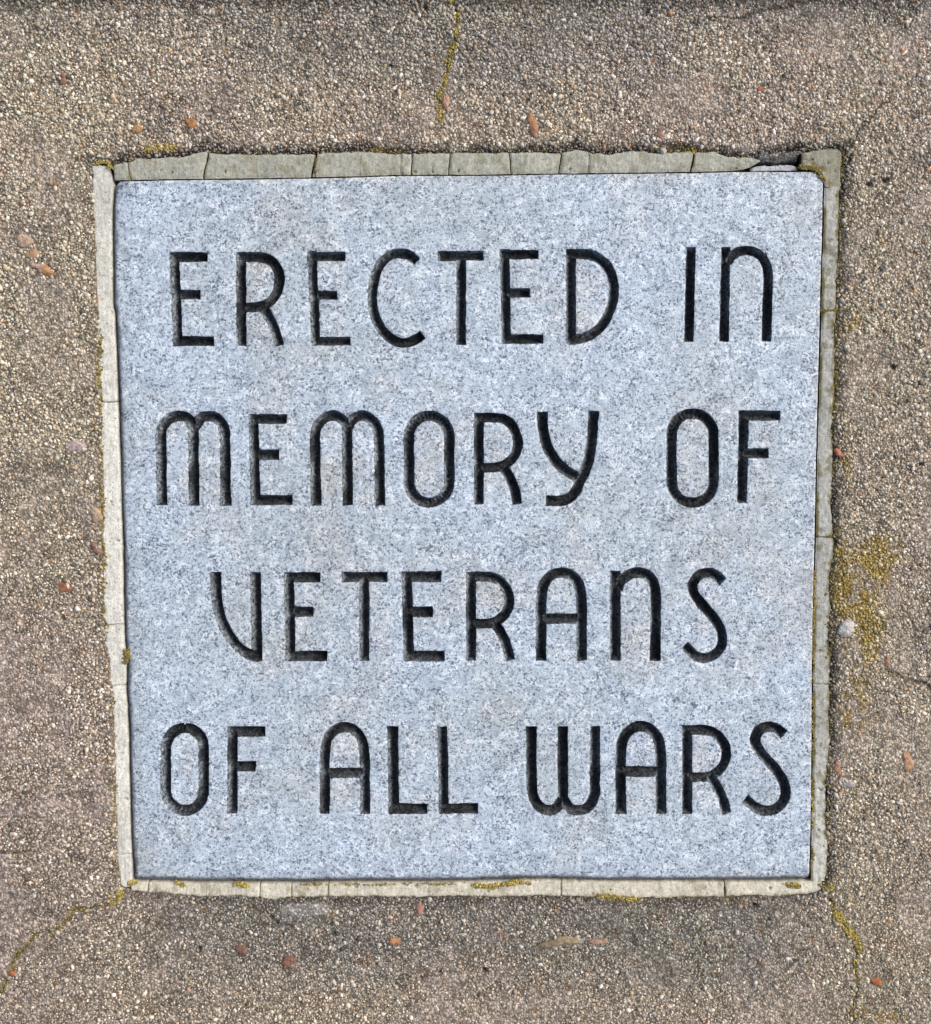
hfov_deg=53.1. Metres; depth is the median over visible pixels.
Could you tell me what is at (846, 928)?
moss
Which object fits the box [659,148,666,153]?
stone chip
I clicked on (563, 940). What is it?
splinter
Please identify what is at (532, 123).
stone chip
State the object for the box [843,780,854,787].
stone chip
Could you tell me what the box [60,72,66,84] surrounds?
stone chip
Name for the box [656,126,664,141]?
stone chip
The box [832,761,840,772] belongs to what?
stone chip
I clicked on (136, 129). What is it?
stone chip
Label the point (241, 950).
stone chip
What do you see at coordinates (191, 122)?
stone chip
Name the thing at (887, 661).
stone chip
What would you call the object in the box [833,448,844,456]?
stone chip
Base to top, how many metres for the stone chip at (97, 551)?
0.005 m
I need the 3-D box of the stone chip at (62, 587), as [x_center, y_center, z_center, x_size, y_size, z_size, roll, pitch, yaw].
[-0.350,0.066,0.816,0.017,0.005,0.010,0,94,0]
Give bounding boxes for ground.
[0,0,930,1023]
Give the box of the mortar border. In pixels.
[92,148,841,899]
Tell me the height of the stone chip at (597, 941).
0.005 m
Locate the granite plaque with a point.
(468, 526)
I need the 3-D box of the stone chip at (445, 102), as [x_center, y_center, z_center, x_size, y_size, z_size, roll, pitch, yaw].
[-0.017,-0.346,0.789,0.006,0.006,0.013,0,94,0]
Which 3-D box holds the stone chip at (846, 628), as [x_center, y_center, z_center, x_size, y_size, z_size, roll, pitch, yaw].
[0.333,0.102,0.816,0.015,0.006,0.015,0,94,0]
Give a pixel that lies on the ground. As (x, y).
(340, 76)
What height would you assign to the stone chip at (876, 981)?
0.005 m
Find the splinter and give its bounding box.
[533,936,581,947]
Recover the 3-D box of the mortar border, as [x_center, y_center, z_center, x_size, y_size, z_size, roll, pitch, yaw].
[0.003,0.019,0.821,0.643,0.020,0.658,0,94,0]
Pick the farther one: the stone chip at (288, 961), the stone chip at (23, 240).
the stone chip at (288, 961)
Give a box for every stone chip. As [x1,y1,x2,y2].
[8,970,15,975]
[15,233,33,247]
[24,248,39,258]
[28,263,55,275]
[34,152,39,166]
[46,181,58,185]
[56,582,73,593]
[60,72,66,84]
[66,439,86,450]
[90,507,102,521]
[91,542,102,555]
[131,125,142,132]
[185,118,196,128]
[234,945,247,956]
[280,955,296,968]
[388,937,400,944]
[416,901,423,915]
[442,95,449,110]
[527,113,537,137]
[588,938,607,944]
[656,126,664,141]
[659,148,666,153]
[757,87,763,92]
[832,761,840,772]
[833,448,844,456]
[837,620,854,636]
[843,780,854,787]
[870,977,881,985]
[884,654,889,666]
[902,751,913,771]
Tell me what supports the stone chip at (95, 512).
on the ground
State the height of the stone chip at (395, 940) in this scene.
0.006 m
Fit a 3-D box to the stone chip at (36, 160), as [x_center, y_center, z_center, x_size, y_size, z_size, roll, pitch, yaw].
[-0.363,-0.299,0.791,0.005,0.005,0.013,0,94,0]
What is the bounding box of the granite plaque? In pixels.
[114,172,822,880]
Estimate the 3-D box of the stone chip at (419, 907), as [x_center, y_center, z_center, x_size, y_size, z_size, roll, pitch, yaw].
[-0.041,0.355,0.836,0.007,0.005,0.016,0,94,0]
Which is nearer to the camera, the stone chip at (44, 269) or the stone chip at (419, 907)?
the stone chip at (44, 269)
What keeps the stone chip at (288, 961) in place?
on the ground
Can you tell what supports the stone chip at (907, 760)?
on the ground
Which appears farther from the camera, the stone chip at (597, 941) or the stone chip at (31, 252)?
the stone chip at (597, 941)
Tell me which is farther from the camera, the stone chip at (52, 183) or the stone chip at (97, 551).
the stone chip at (97, 551)
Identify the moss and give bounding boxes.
[0,0,903,1023]
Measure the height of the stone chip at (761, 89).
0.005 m
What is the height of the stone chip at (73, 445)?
0.005 m
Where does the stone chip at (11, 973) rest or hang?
on the ground

